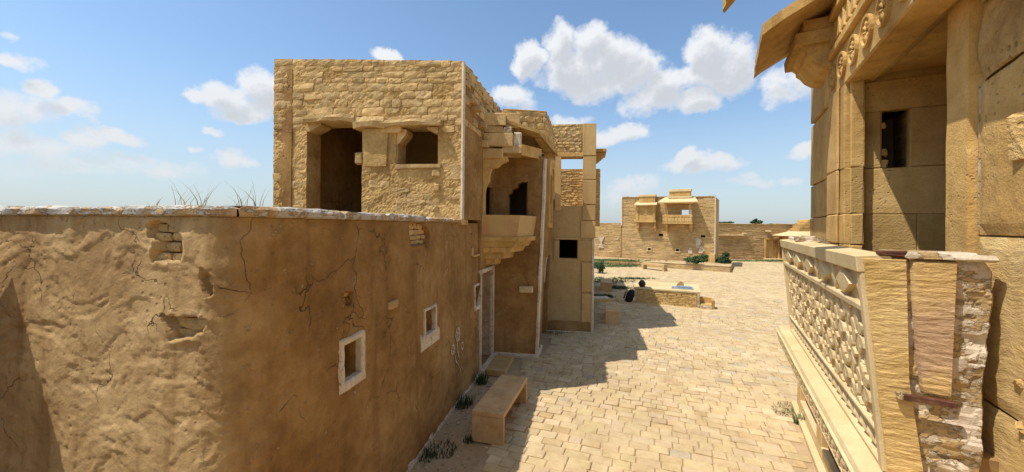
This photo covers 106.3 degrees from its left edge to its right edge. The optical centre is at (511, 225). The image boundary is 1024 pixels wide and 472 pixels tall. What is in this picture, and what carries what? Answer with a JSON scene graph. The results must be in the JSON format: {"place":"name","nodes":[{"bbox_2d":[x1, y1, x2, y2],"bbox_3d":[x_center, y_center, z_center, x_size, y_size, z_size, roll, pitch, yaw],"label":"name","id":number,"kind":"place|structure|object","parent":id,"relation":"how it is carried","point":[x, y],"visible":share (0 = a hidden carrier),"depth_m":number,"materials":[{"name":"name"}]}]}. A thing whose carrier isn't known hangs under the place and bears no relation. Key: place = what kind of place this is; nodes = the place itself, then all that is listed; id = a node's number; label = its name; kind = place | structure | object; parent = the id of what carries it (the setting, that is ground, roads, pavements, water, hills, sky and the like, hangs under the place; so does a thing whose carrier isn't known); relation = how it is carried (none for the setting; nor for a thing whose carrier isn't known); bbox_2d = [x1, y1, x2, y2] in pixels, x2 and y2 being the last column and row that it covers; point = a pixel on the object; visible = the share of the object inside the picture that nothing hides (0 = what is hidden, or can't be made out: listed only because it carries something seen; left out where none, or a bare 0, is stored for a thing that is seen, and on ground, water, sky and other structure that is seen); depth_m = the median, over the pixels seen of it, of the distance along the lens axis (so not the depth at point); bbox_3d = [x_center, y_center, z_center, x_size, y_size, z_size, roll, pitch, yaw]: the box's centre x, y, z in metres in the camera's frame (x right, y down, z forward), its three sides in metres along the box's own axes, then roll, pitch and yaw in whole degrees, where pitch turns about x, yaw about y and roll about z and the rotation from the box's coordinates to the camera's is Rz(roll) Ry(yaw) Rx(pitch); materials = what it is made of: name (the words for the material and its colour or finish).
{"place":"outdoors","nodes":[
{"label":"outdoors","id":0,"kind":"place"},
{"bbox_2d":[0,0,813,223],"label":"sky","id":1,"kind":"structure","parent":0,"point":[103,102],"materials":[{"name":"blue"}]},
{"bbox_2d":[410,259,816,471],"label":"courtyard ground","id":2,"kind":"structure","parent":0,"point":[472,464],"depth_m":6.01,"materials":[{"name":"beige stone"}]},
{"bbox_2d":[0,205,479,471],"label":"mud wall","id":3,"kind":"structure","parent":2,"relation":"on","point":[177,338],"depth_m":2.96,"materials":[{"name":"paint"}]},
{"bbox_2d":[172,184,196,204],"bbox_3d":[-2.657,-0.249,3.135,0.233,0.283,0.216,1,0,43],"label":"grass tuft","id":4,"kind":"object","parent":3,"relation":"on","point":[184,202],"visible":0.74,"depth_m":3.11,"materials":[{"name":"green plant"}]},
{"bbox_2d":[186,184,219,204],"bbox_3d":[-2.541,-0.256,3.237,0.262,0.300,0.294,1,0,0],"label":"grass tuft","id":5,"kind":"object","parent":3,"relation":"on","point":[204,199],"visible":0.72,"depth_m":3.21,"materials":[{"name":"green plant"}]},
{"bbox_2d":[227,183,252,205],"bbox_3d":[-2.400,-0.246,3.406,0.135,0.281,0.307,1,0,34],"label":"grass tuft","id":6,"kind":"object","parent":3,"relation":"on","point":[240,199],"visible":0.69,"depth_m":3.40,"materials":[{"name":"green plant"}]},
{"bbox_2d":[244,182,268,206],"bbox_3d":[-2.308,-0.266,3.520,0.162,0.323,0.382,1,0,22],"label":"grass tuft","id":7,"kind":"object","parent":3,"relation":"on","point":[255,198],"visible":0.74,"depth_m":3.46,"materials":[{"name":"green plant"}]},
{"bbox_2d":[338,330,365,394],"bbox_3d":[-1.603,1.344,3.816,0.091,0.533,0.430,1,0,11],"label":"window frame","id":8,"kind":"structure","parent":3,"relation":"in","point":[345,384],"depth_m":3.83,"materials":[{"name":"beige stone"}]},
{"bbox_2d":[420,304,439,352],"bbox_3d":[-1.232,1.477,5.674,0.091,0.582,0.671,1,0,11],"label":"window frame","id":9,"kind":"structure","parent":3,"relation":"in","point":[430,337],"depth_m":5.68,"materials":[{"name":"beige stone"}]},
{"bbox_2d":[470,248,479,256],"bbox_3d":[-0.752,0.544,7.894,0.073,0.193,0.475,1,0,14],"label":"stone peg","id":10,"kind":"object","parent":3,"relation":"attached to","point":[472,253],"visible":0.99,"depth_m":7.73,"materials":[{"name":"stone"}]},
{"bbox_2d":[474,283,479,311],"bbox_3d":[-0.745,1.498,8.100,0.092,0.569,0.488,1,0,11],"label":"window frame","id":11,"kind":"structure","parent":3,"relation":"in","point":[476,307],"depth_m":7.89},
{"bbox_2d":[273,59,557,375],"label":"stone house","id":12,"kind":"structure","parent":2,"relation":"on","point":[440,138],"depth_m":7.48,"materials":[{"name":"stone"}]},
{"bbox_2d":[482,271,489,354],"bbox_3d":[-0.732,2.057,9.110,0.420,2.010,0.050,1,0,3],"label":"door leaf","id":13,"kind":"structure","parent":12,"relation":"in","point":[485,276],"depth_m":9.08,"materials":[{"name":"brown wood"}]},
{"bbox_2d":[547,160,552,227],"bbox_3d":[1.044,-0.840,10.584,0.085,1.805,0.974,1,0,11],"label":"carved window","id":14,"kind":"structure","parent":12,"relation":"in","point":[550,205],"depth_m":10.46,"materials":[{"name":"stone"}]},
{"bbox_2d":[418,447,436,462],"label":"weed","id":15,"kind":"object","parent":2,"relation":"on","point":[428,456],"visible":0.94,"depth_m":5.26,"materials":[{"name":"green plant"}]},
{"bbox_2d":[424,435,456,458],"bbox_3d":[-0.993,3.135,5.437,0.495,0.110,0.501,1,0,0],"label":"weed","id":16,"kind":"object","parent":2,"relation":"on","point":[441,451],"visible":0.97,"depth_m":5.37,"materials":[{"name":"green plant"}]},
{"bbox_2d":[415,376,513,471],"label":"pebbles","id":17,"kind":"object","parent":2,"relation":"on","point":[457,456],"visible":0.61,"depth_m":5.81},
{"bbox_2d":[455,391,476,409],"bbox_3d":[-0.858,3.090,6.826,0.529,0.202,0.491,1,0,-44],"label":"weed","id":18,"kind":"object","parent":2,"relation":"on","point":[464,404],"visible":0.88,"depth_m":6.77,"materials":[{"name":"green plant"}]},
{"bbox_2d":[463,433,474,443],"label":"weed","id":19,"kind":"object","parent":2,"relation":"on","point":[468,440],"visible":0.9,"depth_m":5.65,"materials":[{"name":"green plant"}]},
{"bbox_2d":[473,366,492,384],"bbox_3d":[-0.610,3.047,7.704,0.597,0.294,0.489,1,0,34],"label":"weed","id":20,"kind":"object","parent":2,"relation":"on","point":[482,381],"visible":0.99,"depth_m":7.75,"materials":[{"name":"green plant"}]},
{"bbox_2d":[472,374,526,445],"bbox_3d":[-0.159,2.948,6.267,0.488,0.462,1.422,1,0,16],"label":"stone bench","id":21,"kind":"object","parent":2,"relation":"on","point":[500,397],"visible":1,"depth_m":5.73,"materials":[{"name":"beige stone"}]},
{"bbox_2d":[486,355,513,376],"bbox_3d":[-0.259,3.135,8.613,0.438,0.137,0.991,1,0,11],"label":"doorstep","id":22,"kind":"object","parent":2,"relation":"on","point":[499,365],"visible":0.86,"depth_m":8.41,"materials":[{"name":"stone"}]},
{"bbox_2d":[542,123,606,332],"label":"roofless building","id":23,"kind":"structure","parent":2,"relation":"on","point":[576,206],"depth_m":11.60,"materials":[{"name":"stone"}]},
{"bbox_2d":[594,223,621,257],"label":"wall","id":24,"kind":"structure","parent":2,"relation":"on","point":[608,240],"depth_m":35.17,"materials":[{"name":"stone"}]},
{"bbox_2d":[594,276,659,297],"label":"shade grass","id":25,"kind":"structure","parent":2,"relation":"on","point":[615,287],"depth_m":21.70,"materials":[{"name":"green plant"}]},
{"bbox_2d":[594,256,732,271],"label":"terrace","id":26,"kind":"structure","parent":2,"relation":"on","point":[707,266],"depth_m":29.46,"materials":[{"name":"beige stone"}]},
{"bbox_2d":[683,254,708,263],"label":"bush","id":27,"kind":"object","parent":26,"relation":"on","point":[697,259],"visible":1,"depth_m":28.60,"materials":[{"name":"green plant"}]},
{"bbox_2d":[715,251,731,263],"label":"bush","id":28,"kind":"object","parent":26,"relation":"on","point":[723,258],"visible":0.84,"depth_m":30.10,"materials":[{"name":"green plant"}]},
{"bbox_2d":[621,189,718,262],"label":"building","id":29,"kind":"structure","parent":2,"relation":"on","point":[655,226],"depth_m":32.32,"materials":[{"name":"stone"}]},
{"bbox_2d":[594,258,782,267],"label":"grass","id":30,"kind":"structure","parent":2,"relation":"on","point":[627,265],"depth_m":30.96,"materials":[{"name":"green plant"}]},
{"bbox_2d":[719,223,809,259],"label":"wall","id":31,"kind":"structure","parent":2,"relation":"on","point":[749,241],"depth_m":38.93,"materials":[{"name":"stone"}]},
{"bbox_2d":[771,404,795,417],"bbox_3d":[4.728,3.204,6.621,0.466,0.092,0.450,1,0,0],"label":"weed","id":32,"kind":"object","parent":2,"relation":"on","point":[784,412],"visible":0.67,"depth_m":6.61,"materials":[{"name":"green plant"}]},
{"bbox_2d":[777,401,792,411],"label":"weed","id":33,"kind":"object","parent":2,"relation":"on","point":[786,405],"visible":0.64,"depth_m":6.84,"materials":[{"name":"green plant"}]},
{"bbox_2d":[774,220,809,258],"bbox_3d":[28.359,1.477,36.900,4.700,4.040,3.400,1,0,0],"label":"shrine","id":34,"kind":"object","parent":2,"relation":"on","point":[796,231],"visible":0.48,"depth_m":36.52,"materials":[{"name":"stone"}]},
{"bbox_2d":[786,407,804,424],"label":"weed","id":35,"kind":"object","parent":2,"relation":"on","point":[796,421],"visible":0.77,"depth_m":6.26,"materials":[{"name":"green plant"}]},
{"bbox_2d":[723,0,1023,471],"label":"carved haveli","id":36,"kind":"structure","parent":2,"relation":"on","point":[917,131],"depth_m":2.15,"materials":[{"name":"beige stone"}]},
{"bbox_2d":[788,235,829,243],"bbox_3d":[3.023,0.149,3.938,0.268,0.095,0.861,1,0,29],"label":"mortar debris","id":37,"kind":"object","parent":36,"relation":"on","point":[803,238],"visible":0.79,"depth_m":3.69,"materials":[{"name":"beige stone"}]},
{"bbox_2d":[875,250,907,257],"bbox_3d":[1.938,0.144,1.955,0.127,0.038,0.061,1,0,28],"label":"wood scrap","id":38,"kind":"object","parent":36,"relation":"on","point":[898,253],"visible":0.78,"depth_m":1.94,"materials":[{"name":"wood"}]},
{"bbox_2d":[895,391,957,408],"bbox_3d":[2.006,0.845,1.867,0.214,0.038,0.050,1,0,28],"label":"iron clamp","id":39,"kind":"object","parent":36,"relation":"attached to","point":[900,395],"visible":1,"depth_m":1.85,"materials":[{"name":"brown metal"}]},
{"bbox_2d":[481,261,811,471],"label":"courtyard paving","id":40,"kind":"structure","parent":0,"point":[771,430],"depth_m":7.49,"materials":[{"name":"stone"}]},
{"bbox_2d":[594,260,605,272],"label":"bush","id":41,"kind":"object","parent":40,"relation":"on","point":[600,267],"visible":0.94,"depth_m":25.90,"materials":[{"name":"green plant"}]},
{"bbox_2d":[594,296,611,301],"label":"stone block","id":42,"kind":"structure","parent":40,"relation":"on","point":[602,299],"depth_m":16.06,"materials":[{"name":"stone"}]},
{"bbox_2d":[600,278,611,291],"bbox_3d":[4.758,3.005,19.380,0.541,0.452,1.502,1,0,15],"label":"stone bench","id":43,"kind":"object","parent":40,"relation":"on","point":[605,285],"visible":0.98,"depth_m":18.69,"materials":[{"name":"beige stone"}]},
{"bbox_2d":[605,302,620,324],"bbox_3d":[3.436,2.992,13.103,0.482,0.452,1.502,1,0,14],"label":"stone bench","id":44,"kind":"object","parent":40,"relation":"on","point":[613,312],"visible":0.97,"depth_m":12.41,"materials":[{"name":"beige stone"}]},
{"bbox_2d":[623,289,634,301],"bbox_3d":[4.936,2.952,16.186,0.454,0.540,0.333,1,0,0],"label":"backpack","id":45,"kind":"object","parent":40,"relation":"on","point":[629,297],"visible":1,"depth_m":16.07,"materials":[{"name":"black fabric"}]},
{"bbox_2d":[642,262,667,270],"bbox_3d":[10.474,3.040,28.278,0.452,0.502,1.874,1,0,-35],"label":"stone bench","id":46,"kind":"object","parent":40,"relation":"on","point":[663,266],"visible":0.96,"depth_m":28.10,"materials":[{"name":"beige stone"}]},
{"bbox_2d":[634,281,700,307],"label":"stone platform","id":47,"kind":"structure","parent":40,"relation":"on","point":[661,293],"depth_m":15.70,"materials":[{"name":"stone"}]},
{"bbox_2d":[638,280,645,286],"bbox_3d":[5.503,2.450,16.249,0.290,0.275,0.290,1,0,0],"label":"round pot","id":48,"kind":"object","parent":47,"relation":"on","point":[641,283],"visible":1,"depth_m":16.15,"materials":[{"name":"ceramic"}]},
{"bbox_2d":[672,285,692,289],"bbox_3d":[7.043,2.552,15.873,0.825,0.118,0.432,1,0,24],"label":"plastic sheet","id":49,"kind":"object","parent":47,"relation":"on","point":[683,287],"visible":1,"depth_m":15.73,"materials":[{"name":"blue plastic"}]},
{"bbox_2d":[700,296,714,309],"bbox_3d":[7.703,3.076,15.148,0.518,0.432,0.557,1,0,24],"label":"stone trough","id":50,"kind":"object","parent":40,"relation":"on","point":[707,302],"visible":0.92,"depth_m":15.07,"materials":[{"name":"stone"}]},
{"bbox_2d":[749,218,762,223],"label":"acacia tree","id":51,"kind":"object","parent":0,"point":[756,221],"visible":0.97,"depth_m":89.96,"materials":[{"name":"green plant"}]}
]}

